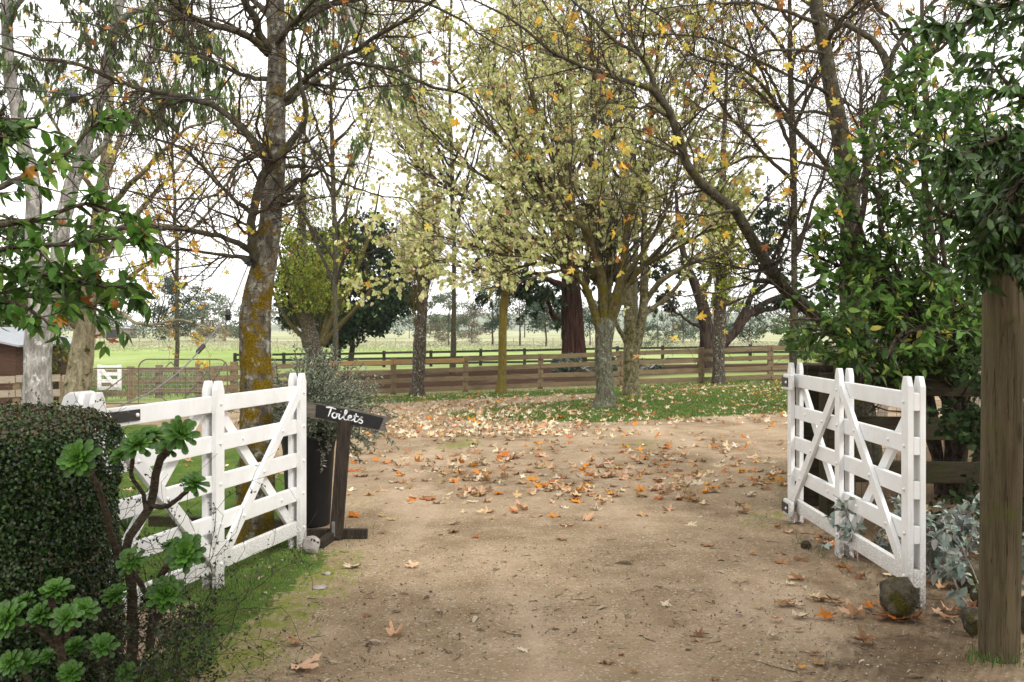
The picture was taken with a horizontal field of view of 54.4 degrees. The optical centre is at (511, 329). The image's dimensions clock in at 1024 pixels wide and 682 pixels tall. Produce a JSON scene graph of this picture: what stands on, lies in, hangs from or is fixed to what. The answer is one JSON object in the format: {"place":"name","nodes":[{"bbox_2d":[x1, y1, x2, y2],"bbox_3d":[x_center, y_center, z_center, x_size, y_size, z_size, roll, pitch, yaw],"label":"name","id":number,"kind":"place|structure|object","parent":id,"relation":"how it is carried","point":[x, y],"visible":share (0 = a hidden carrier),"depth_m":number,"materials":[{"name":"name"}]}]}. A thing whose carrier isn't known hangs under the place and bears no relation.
{"place":"outdoors","nodes":[
{"label":"outdoors","id":0,"kind":"place"},
{"bbox_2d":[12,310,805,330],"bbox_3d":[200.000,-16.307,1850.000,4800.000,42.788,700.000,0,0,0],"label":"hills","id":1,"kind":"structure","parent":0,"point":[275,327],"depth_m":1627.36,"materials":[{"name":"green plant"}]},
{"bbox_2d":[95,341,835,350],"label":"dry grass","id":2,"kind":"structure","parent":0,"point":[393,345],"depth_m":128.18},
{"bbox_2d":[0,0,1023,325],"label":"sky","id":3,"kind":"structure","parent":0,"point":[18,207],"materials":[{"name":"white"}]},
{"bbox_2d":[54,331,1023,681],"bbox_3d":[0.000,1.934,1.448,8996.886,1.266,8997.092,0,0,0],"label":"ground","id":4,"kind":"structure","parent":0,"point":[648,547],"depth_m":6.47,"materials":[{"name":"brown soil"}]},
{"bbox_2d":[0,374,64,409],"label":"yard fence","id":5,"kind":"object","parent":4,"relation":"on","point":[15,392],"visible":0.41,"depth_m":26.88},
{"bbox_2d":[0,327,71,403],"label":"weatherboard shed","id":6,"kind":"structure","parent":4,"relation":"on","point":[11,350],"depth_m":31.06,"materials":[{"name":"brown wood"}]},
{"bbox_2d":[0,213,79,326],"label":"tree","id":7,"kind":"object","parent":4,"relation":"on","point":[21,236],"visible":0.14,"depth_m":40.44,"materials":[{"name":"green plant"}]},
{"bbox_2d":[0,576,101,665],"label":"succulent plant","id":8,"kind":"object","parent":4,"relation":"on","point":[80,610],"visible":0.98,"depth_m":3.60,"materials":[{"name":"green plant"}]},
{"bbox_2d":[52,333,69,401],"bbox_3d":[-15.164,1.319,33.024,1.885,2.547,1.734,0,0,35],"label":"tree","id":9,"kind":"object","parent":4,"relation":"on","point":[55,352],"visible":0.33,"depth_m":32.97,"materials":[{"name":"green plant"}]},
{"bbox_2d":[0,632,139,681],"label":"succulent plant","id":10,"kind":"object","parent":4,"relation":"on","point":[22,660],"visible":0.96,"depth_m":3.68,"materials":[{"name":"green plant"}]},
{"bbox_2d":[0,382,145,681],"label":"hedge","id":11,"kind":"object","parent":4,"relation":"on","point":[40,488],"visible":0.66,"depth_m":4.01,"materials":[{"name":"green plant"}]},
{"bbox_2d":[60,391,93,409],"bbox_3d":[-2.235,0.965,5.170,0.157,1.290,0.156,0,0,14],"label":"gate post","id":12,"kind":"object","parent":4,"relation":"on","point":[70,398],"visible":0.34,"depth_m":5.10,"materials":[{"name":"white paint"}]},
{"bbox_2d":[77,373,305,616],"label":"driveway gate","id":13,"kind":"structure","parent":12,"relation":"attached to","point":[212,405],"depth_m":6.12,"materials":[{"name":"white paint"}]},
{"bbox_2d":[0,85,176,358],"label":"evergreen tree","id":14,"kind":"object","parent":4,"relation":"on","point":[72,301],"visible":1,"depth_m":4.70,"materials":[{"name":"green plant"}]},
{"bbox_2d":[97,365,121,389],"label":"wicket gate","id":15,"kind":"structure","parent":4,"relation":"on","point":[100,380],"depth_m":31.97,"materials":[{"name":"white paint"}]},
{"bbox_2d":[95,326,135,337],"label":"farm shed","id":16,"kind":"structure","parent":4,"relation":"on","point":[113,334],"depth_m":235.00,"materials":[{"name":"grey metal"}]},
{"bbox_2d":[106,330,119,337],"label":"doorway","id":17,"kind":"structure","parent":16,"relation":"in","point":[114,334],"depth_m":234.96,"materials":[{"name":"black metal"}]},
{"bbox_2d":[97,297,145,326],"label":"tree","id":18,"kind":"object","parent":4,"relation":"on","point":[102,308],"visible":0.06,"depth_m":299.80,"materials":[{"name":"green plant"}]},
{"bbox_2d":[56,415,209,664],"bbox_3d":[-1.611,0.886,4.073,0.479,1.061,0.598,0,0,42],"label":"succulent plant","id":19,"kind":"object","parent":4,"relation":"on","point":[77,455],"visible":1,"depth_m":4.12,"materials":[{"name":"green plant"}]},
{"bbox_2d":[117,489,161,532],"bbox_3d":[-2.933,1.400,7.596,0.588,0.378,0.565,0,0,0],"label":"strap leaf plant","id":20,"kind":"object","parent":4,"relation":"on","point":[125,523],"visible":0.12,"depth_m":7.56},
{"bbox_2d":[110,306,173,337],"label":"tree","id":21,"kind":"object","parent":4,"relation":"on","point":[136,329],"visible":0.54,"depth_m":236.51,"materials":[{"name":"green plant"}]},
{"bbox_2d":[23,0,262,409],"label":"plane tree","id":22,"kind":"object","parent":4,"relation":"on","point":[79,373],"visible":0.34,"depth_m":20.57,"materials":[{"name":"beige plant"}]},
{"bbox_2d":[93,368,210,403],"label":"farm gate","id":23,"kind":"structure","parent":4,"relation":"on","point":[165,372],"depth_m":28.01,"materials":[{"name":"metal"}]},
{"bbox_2d":[99,532,206,651],"bbox_3d":[-1.456,1.101,4.106,0.380,0.544,0.363,0,0,45],"label":"succulent plant","id":24,"kind":"object","parent":4,"relation":"on","point":[189,549],"visible":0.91,"depth_m":4.05,"materials":[{"name":"green plant"}]},
{"bbox_2d":[0,448,318,681],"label":"wire vine","id":25,"kind":"object","parent":4,"relation":"on","point":[164,639],"visible":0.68,"depth_m":4.13,"materials":[{"name":"green plant"}]},
{"bbox_2d":[92,362,237,400],"bbox_3d":[-11.869,1.809,33.641,5.024,1.436,1.029,0,0,-18],"label":"yard fence","id":26,"kind":"object","parent":4,"relation":"on","point":[128,381],"visible":0.43,"depth_m":33.86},
{"bbox_2d":[137,275,199,339],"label":"conifer tree","id":27,"kind":"object","parent":4,"relation":"on","point":[172,301],"visible":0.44,"depth_m":192.97,"materials":[{"name":"green plant"}]},
{"bbox_2d":[156,314,182,338],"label":"tree","id":28,"kind":"object","parent":4,"relation":"on","point":[171,332],"visible":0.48,"depth_m":169.74,"materials":[{"name":"green plant"}]},
{"bbox_2d":[93,0,266,377],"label":"tall autumn tree","id":29,"kind":"object","parent":4,"relation":"on","point":[177,346],"visible":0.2,"depth_m":43.54,"materials":[{"name":"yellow plant"}]},
{"bbox_2d":[138,359,227,392],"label":"farm gate","id":30,"kind":"structure","parent":4,"relation":"on","point":[175,381],"depth_m":29.60,"materials":[{"name":"metal"}]},
{"bbox_2d":[179,283,222,340],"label":"tree","id":31,"kind":"object","parent":4,"relation":"on","point":[198,315],"visible":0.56,"depth_m":189.21,"materials":[{"name":"green plant"}]},
{"bbox_2d":[0,0,428,411],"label":"gum tree","id":32,"kind":"object","parent":4,"relation":"on","point":[37,365],"visible":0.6,"depth_m":16.96,"materials":[{"name":"green plant"}]},
{"bbox_2d":[196,315,232,341],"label":"tree","id":33,"kind":"object","parent":4,"relation":"on","point":[218,333],"visible":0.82,"depth_m":164.78,"materials":[{"name":"brown plant"}]},
{"bbox_2d":[148,515,283,528],"bbox_3d":[-2.293,1.538,7.917,1.304,0.106,0.060,0,0,12],"label":"garden edging","id":34,"kind":"object","parent":4,"relation":"on","point":[158,520],"visible":0.34,"depth_m":7.99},
{"bbox_2d":[200,291,238,340],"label":"tree","id":35,"kind":"object","parent":4,"relation":"on","point":[222,307],"visible":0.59,"depth_m":184.62,"materials":[{"name":"green plant"}]},
{"bbox_2d":[218,304,274,338],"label":"tree","id":36,"kind":"object","parent":4,"relation":"on","point":[233,324],"visible":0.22,"depth_m":173.95,"materials":[{"name":"green plant"}]},
{"bbox_2d":[0,0,590,550],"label":"plane tree","id":37,"kind":"object","parent":4,"relation":"on","point":[272,198],"visible":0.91,"depth_m":7.17,"materials":[{"name":"brown plant"}]},
{"bbox_2d":[0,86,274,112],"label":"festoon lights","id":38,"kind":"object","parent":37,"relation":"hanging from","point":[73,97],"visible":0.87,"depth_m":5.98,"materials":[{"name":"black rubber"}]},
{"bbox_2d":[112,257,251,407],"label":"festoon lights","id":39,"kind":"object","parent":37,"relation":"hanging from","point":[248,263],"visible":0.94,"depth_m":6.54,"materials":[{"name":"black rubber"}]},
{"bbox_2d":[270,653,321,673],"bbox_3d":[-0.996,1.542,4.578,0.263,0.050,0.164,-9,-5,-24],"label":"fallen leaf","id":40,"kind":"object","parent":4,"relation":"on","point":[308,663],"visible":0.95,"depth_m":4.59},
{"bbox_2d":[281,434,335,527],"bbox_3d":[-1.643,1.200,8.036,0.452,0.740,0.452,0,0,0],"label":"plant pot","id":41,"kind":"object","parent":4,"relation":"on","point":[318,491],"visible":0.4,"depth_m":7.88,"materials":[{"name":"plastic"}]},
{"bbox_2d":[227,342,401,472],"bbox_3d":[-1.625,0.605,8.032,1.504,1.006,1.562,0,0,0],"label":"rosemary bush","id":42,"kind":"object","parent":41,"relation":"in","point":[318,391],"visible":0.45,"depth_m":7.91,"materials":[{"name":"green plant"}]},
{"bbox_2d":[302,536,319,553],"bbox_3d":[-1.413,1.514,6.996,0.121,0.128,0.095,0,0,0],"label":"rock","id":43,"kind":"object","parent":4,"relation":"on","point":[312,546],"visible":0.89,"depth_m":6.97,"materials":[{"name":"grey stone"}]},
{"bbox_2d":[256,127,383,371],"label":"pollard tree","id":44,"kind":"object","parent":4,"relation":"on","point":[306,290],"visible":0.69,"depth_m":48.12,"materials":[{"name":"green plant"}]},
{"bbox_2d":[211,0,439,380],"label":"tall autumn tree","id":45,"kind":"object","parent":4,"relation":"on","point":[334,279],"visible":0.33,"depth_m":39.91,"materials":[{"name":"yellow plant"}]},
{"bbox_2d":[272,205,416,360],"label":"evergreen tree","id":46,"kind":"object","parent":4,"relation":"on","point":[367,321],"visible":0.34,"depth_m":64.36,"materials":[{"name":"green plant"}]},
{"bbox_2d":[306,402,392,548],"bbox_3d":[-1.219,1.056,7.326,0.664,1.031,0.368,0,0,0],"label":"direction sign","id":47,"kind":"object","parent":4,"relation":"on","point":[345,418],"visible":0.93,"depth_m":7.42,"materials":[{"name":"wood"}]},
{"bbox_2d":[383,620,404,637],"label":"fallen leaf","id":48,"kind":"object","parent":4,"relation":"on","point":[390,630],"visible":1,"depth_m":5.09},
{"bbox_2d":[384,309,430,337],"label":"tree","id":49,"kind":"object","parent":4,"relation":"on","point":[404,322],"visible":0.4,"depth_m":239.72,"materials":[{"name":"green plant"}]},
{"bbox_2d":[389,18,455,395],"bbox_3d":[-2.845,-3.826,30.988,2.110,11.969,1.828,0,0,11],"label":"pollard tree","id":50,"kind":"object","parent":4,"relation":"on","point":[419,358],"visible":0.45,"depth_m":30.75,"materials":[{"name":"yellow plant"}]},
{"bbox_2d":[99,338,750,347],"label":"wire fence","id":51,"kind":"object","parent":4,"relation":"on","point":[158,341],"visible":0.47,"depth_m":111.95,"materials":[{"name":"metal"}]},
{"bbox_2d":[426,320,450,346],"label":"tree","id":52,"kind":"object","parent":4,"relation":"on","point":[438,330],"visible":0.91,"depth_m":117.93,"materials":[{"name":"brown plant"}]},
{"bbox_2d":[91,369,787,681],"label":"grass","id":53,"kind":"structure","parent":4,"relation":"on","point":[178,385],"depth_m":20.87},
{"bbox_2d":[354,0,525,373],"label":"tall autumn tree","id":54,"kind":"object","parent":4,"relation":"on","point":[453,332],"visible":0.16,"depth_m":46.91,"materials":[{"name":"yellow plant"}]},
{"bbox_2d":[426,291,475,344],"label":"tree","id":55,"kind":"object","parent":4,"relation":"on","point":[447,318],"visible":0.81,"depth_m":129.96,"materials":[{"name":"green plant"}]},
{"bbox_2d":[440,304,494,335],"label":"tree","id":56,"kind":"object","parent":4,"relation":"on","point":[460,326],"visible":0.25,"depth_m":257.08,"materials":[{"name":"green plant"}]},
{"bbox_2d":[456,307,494,342],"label":"tree","id":57,"kind":"object","parent":4,"relation":"on","point":[472,325],"visible":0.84,"depth_m":149.50,"materials":[{"name":"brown plant"}]},
{"bbox_2d":[471,284,517,344],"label":"cedar tree","id":58,"kind":"object","parent":4,"relation":"on","point":[492,326],"visible":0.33,"depth_m":134.15,"materials":[{"name":"green plant"}]},
{"bbox_2d":[480,17,531,392],"bbox_3d":[-0.328,-3.739,30.826,1.880,11.587,1.871,0,0,-31],"label":"pollard tree","id":59,"kind":"object","parent":4,"relation":"on","point":[501,385],"visible":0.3,"depth_m":30.69,"materials":[{"name":"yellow plant"}]},
{"bbox_2d":[489,291,546,345],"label":"cedar tree","id":60,"kind":"object","parent":4,"relation":"on","point":[515,321],"visible":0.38,"depth_m":127.84,"materials":[{"name":"green plant"}]},
{"bbox_2d":[489,298,553,336],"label":"tree","id":61,"kind":"object","parent":4,"relation":"on","point":[523,316],"visible":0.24,"depth_m":264.27,"materials":[{"name":"green plant"}]},
{"bbox_2d":[510,499,541,509],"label":"fallen leaf","id":62,"kind":"object","parent":4,"relation":"on","point":[519,506],"visible":0.99,"depth_m":8.50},
{"bbox_2d":[233,344,836,368],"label":"dark paddock fence","id":63,"kind":"object","parent":4,"relation":"on","point":[430,352],"visible":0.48,"depth_m":57.89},
{"bbox_2d":[525,282,560,345],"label":"cedar tree","id":64,"kind":"object","parent":4,"relation":"on","point":[534,309],"visible":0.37,"depth_m":123.70,"materials":[{"name":"green plant"}]},
{"bbox_2d":[119,379,978,672],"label":"leaf litter","id":65,"kind":"object","parent":4,"relation":"on","point":[483,429],"visible":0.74,"depth_m":15.87,"materials":[{"name":"plant"}]},
{"bbox_2d":[470,75,651,371],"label":"redwood tree","id":66,"kind":"object","parent":4,"relation":"on","point":[571,324],"visible":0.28,"depth_m":43.49,"materials":[{"name":"red plant"}]},
{"bbox_2d":[211,345,913,394],"bbox_3d":[1.770,1.397,31.747,22.606,2.037,0.701,0,0,0],"label":"paddock fence","id":67,"kind":"object","parent":4,"relation":"on","point":[770,357],"visible":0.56,"depth_m":31.89,"materials":[{"name":"brown wood"}]},
{"bbox_2d":[447,0,710,250],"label":"tall autumn tree","id":68,"kind":"object","parent":4,"relation":"on","point":[582,6],"visible":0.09,"depth_m":49.98,"materials":[{"name":"yellow plant"}]},
{"bbox_2d":[334,0,831,407],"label":"linden tree","id":69,"kind":"object","parent":4,"relation":"on","point":[604,314],"visible":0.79,"depth_m":21.73,"materials":[{"name":"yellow plant"}]},
{"bbox_2d":[582,300,597,344],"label":"cedar tree","id":70,"kind":"object","parent":4,"relation":"on","point":[588,320],"visible":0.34,"depth_m":129.24,"materials":[{"name":"green plant"}]},
{"bbox_2d":[239,435,959,681],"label":"ground debris","id":71,"kind":"object","parent":4,"relation":"on","point":[474,618],"visible":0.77,"depth_m":5.29,"materials":[{"name":"brown plant"}]},
{"bbox_2d":[443,0,770,321],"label":"tall autumn tree","id":72,"kind":"object","parent":4,"relation":"on","point":[635,288],"visible":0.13,"depth_m":37.91,"materials":[{"name":"yellow plant"}]},
{"bbox_2d":[550,351,672,374],"bbox_3d":[4.155,1.658,40.233,5.310,2.347,3.124,0,0,0],"label":"brush pile","id":73,"kind":"object","parent":4,"relation":"on","point":[582,369],"visible":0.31,"depth_m":39.99,"materials":[{"name":"brown plant"}]},
{"bbox_2d":[206,524,1023,668],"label":"weeds","id":74,"kind":"object","parent":4,"relation":"on","point":[969,653],"visible":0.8,"depth_m":5.90,"materials":[{"name":"green plant"}]},
{"bbox_2d":[260,445,990,681],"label":"gravel grit","id":75,"kind":"object","parent":4,"relation":"on","point":[756,653],"visible":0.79,"depth_m":5.22,"materials":[{"name":"gravel"}]},
{"bbox_2d":[617,305,664,336],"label":"tree","id":76,"kind":"object","parent":4,"relation":"on","point":[618,319],"visible":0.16,"depth_m":245.92,"materials":[{"name":"green plant"}]},
{"bbox_2d":[642,309,677,346],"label":"conifer tree","id":77,"kind":"object","parent":4,"relation":"on","point":[657,333],"visible":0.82,"depth_m":111.95,"materials":[{"name":"green plant"}]},
{"bbox_2d":[662,312,686,340],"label":"conifer tree","id":78,"kind":"object","parent":4,"relation":"on","point":[673,320],"visible":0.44,"depth_m":165.05,"materials":[{"name":"green plant"}]},
{"bbox_2d":[668,304,696,341],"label":"conifer tree","id":79,"kind":"object","parent":4,"relation":"on","point":[682,325],"visible":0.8,"depth_m":159.79,"materials":[{"name":"green plant"}]},
{"bbox_2d":[588,0,778,394],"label":"smooth barked tree","id":80,"kind":"object","parent":4,"relation":"on","point":[632,334],"visible":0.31,"depth_m":27.19,"materials":[{"name":"grey plant"}]},
{"bbox_2d":[680,307,699,340],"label":"conifer tree","id":81,"kind":"object","parent":4,"relation":"on","point":[691,317],"visible":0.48,"depth_m":167.94,"materials":[{"name":"green plant"}]},
{"bbox_2d":[366,0,1020,459],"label":"plane tree","id":82,"kind":"object","parent":4,"relation":"on","point":[824,36],"visible":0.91,"depth_m":8.92,"materials":[{"name":"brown plant"}]},
{"bbox_2d":[674,301,726,338],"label":"tree","id":83,"kind":"object","parent":4,"relation":"on","point":[691,308],"visible":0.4,"depth_m":232.21,"materials":[{"name":"green plant"}]},
{"bbox_2d":[686,17,758,383],"bbox_3d":[6.771,-4.122,31.298,2.432,11.862,2.154,0,0,43],"label":"pollard tree","id":84,"kind":"object","parent":4,"relation":"on","point":[718,374],"visible":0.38,"depth_m":31.20,"materials":[{"name":"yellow plant"}]},
{"bbox_2d":[638,175,838,367],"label":"tree","id":85,"kind":"object","parent":4,"relation":"on","point":[775,301],"visible":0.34,"depth_m":43.85,"materials":[{"name":"green plant"}]},
{"bbox_2d":[726,306,782,343],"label":"tree","id":86,"kind":"object","parent":4,"relation":"on","point":[742,334],"visible":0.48,"depth_m":139.35,"materials":[{"name":"green plant"}]},
{"bbox_2d":[756,313,820,344],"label":"tree","id":87,"kind":"object","parent":4,"relation":"on","point":[777,330],"visible":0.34,"depth_m":93.15,"materials":[{"name":"green plant"}]},
{"bbox_2d":[647,0,972,405],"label":"tall autumn tree","id":88,"kind":"object","parent":4,"relation":"on","point":[851,18],"visible":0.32,"depth_m":20.49,"materials":[{"name":"brown plant"}]},
{"bbox_2d":[816,606,836,619],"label":"fallen leaf","id":89,"kind":"object","parent":4,"relation":"on","point":[826,614],"visible":1,"depth_m":5.30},
{"bbox_2d":[782,362,925,608],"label":"driveway gate","id":90,"kind":"structure","parent":4,"relation":"on","point":[907,437],"depth_m":6.27,"materials":[{"name":"white paint"}]},
{"bbox_2d":[816,511,900,551],"bbox_3d":[2.443,1.482,6.662,0.666,0.466,0.738,0,0,0],"label":"grey leaved plant","id":91,"kind":"object","parent":4,"relation":"on","point":[879,538],"visible":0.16,"depth_m":6.80,"materials":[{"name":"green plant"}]},
{"bbox_2d":[837,598,883,616],"bbox_3d":[1.862,1.490,5.316,0.246,0.084,0.128,3,-1,12],"label":"fallen leaf","id":92,"kind":"object","parent":4,"relation":"on","point":[852,610],"visible":1,"depth_m":5.30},
{"bbox_2d":[850,624,892,645],"bbox_3d":[1.751,1.503,4.864,0.219,0.059,0.127,8,10,25],"label":"fallen leaf","id":93,"kind":"object","parent":4,"relation":"on","point":[863,637],"visible":1,"depth_m":4.88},
{"bbox_2d":[725,0,1023,496],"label":"tree","id":94,"kind":"object","parent":4,"relation":"on","point":[924,338],"visible":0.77,"depth_m":8.11,"materials":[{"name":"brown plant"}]},
{"bbox_2d":[860,610,892,619],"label":"fallen leaf","id":95,"kind":"object","parent":4,"relation":"on","point":[880,616],"visible":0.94,"depth_m":5.28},
{"bbox_2d":[736,0,1023,416],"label":"tall autumn tree","id":96,"kind":"object","parent":4,"relation":"on","point":[895,36],"visible":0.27,"depth_m":16.91,"materials":[{"name":"green plant"}]},
{"bbox_2d":[795,364,980,515],"bbox_3d":[4.057,0.950,8.490,3.091,1.400,0.740,0,0,0],"label":"sleeper fence","id":97,"kind":"object","parent":4,"relation":"on","point":[943,472],"visible":0.28,"depth_m":8.35,"materials":[{"name":"brown wood"}]},
{"bbox_2d":[879,577,919,619],"bbox_3d":[2.066,1.434,5.311,0.201,0.213,0.195,0,0,0],"label":"rock","id":98,"kind":"object","parent":4,"relation":"on","point":[899,597],"visible":0.97,"depth_m":5.25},
{"bbox_2d":[886,609,930,619],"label":"fallen leaf","id":99,"kind":"object","parent":4,"relation":"on","point":[916,614],"visible":0.97,"depth_m":5.21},
{"bbox_2d":[832,493,1023,584],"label":"grey leaved plant","id":100,"kind":"object","parent":4,"relation":"on","point":[968,526],"visible":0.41,"depth_m":6.38,"materials":[{"name":"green plant"}]},
{"bbox_2d":[876,339,980,415],"bbox_3d":[7.442,0.880,16.431,3.011,1.628,0.355,0,0,45],"label":"side fence","id":101,"kind":"object","parent":4,"relation":"on","point":[880,412],"depth_m":17.44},
{"bbox_2d":[890,0,1023,302],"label":"dark glossy tree","id":102,"kind":"object","parent":4,"relation":"on","point":[983,251],"visible":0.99,"depth_m":4.56,"materials":[{"name":"green plant"}]},
{"bbox_2d":[956,559,978,592],"bbox_3d":[2.674,1.445,5.816,0.166,0.204,0.143,0,0,32],"label":"rock","id":103,"kind":"object","parent":4,"relation":"on","point":[974,565],"visible":0.4,"depth_m":5.77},
{"bbox_2d":[959,606,977,636],"bbox_3d":[2.310,1.462,4.979,0.125,0.148,0.103,0,0,0],"label":"rock","id":104,"kind":"object","parent":4,"relation":"on","point":[969,617],"visible":0.74,"depth_m":4.96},
{"bbox_2d":[969,583,977,606],"bbox_3d":[2.560,1.457,5.455,0.080,0.137,0.085,0,0,-43],"label":"rock","id":105,"kind":"object","parent":4,"relation":"on","point":[973,596],"visible":0.24,"depth_m":5.44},
{"bbox_2d":[926,344,1023,538],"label":"shrub","id":106,"kind":"object","parent":4,"relation":"on","point":[968,420],"visible":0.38,"depth_m":7.06,"materials":[{"name":"green plant"}]},
{"bbox_2d":[933,509,1023,608],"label":"grey leaved plant","id":107,"kind":"object","parent":4,"relation":"on","point":[954,566],"visible":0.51,"depth_m":5.16,"materials":[{"name":"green plant"}]},
{"bbox_2d":[978,201,1023,663],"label":"timber pole","id":108,"kind":"object","parent":4,"relation":"on","point":[1001,495],"visible":0.82,"depth_m":4.60,"materials":[{"name":"wood"}]},
{"bbox_2d":[1021,596,1023,633],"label":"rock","id":109,"kind":"object","parent":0,"point":[1022,614],"visible":0.52,"depth_m":5.01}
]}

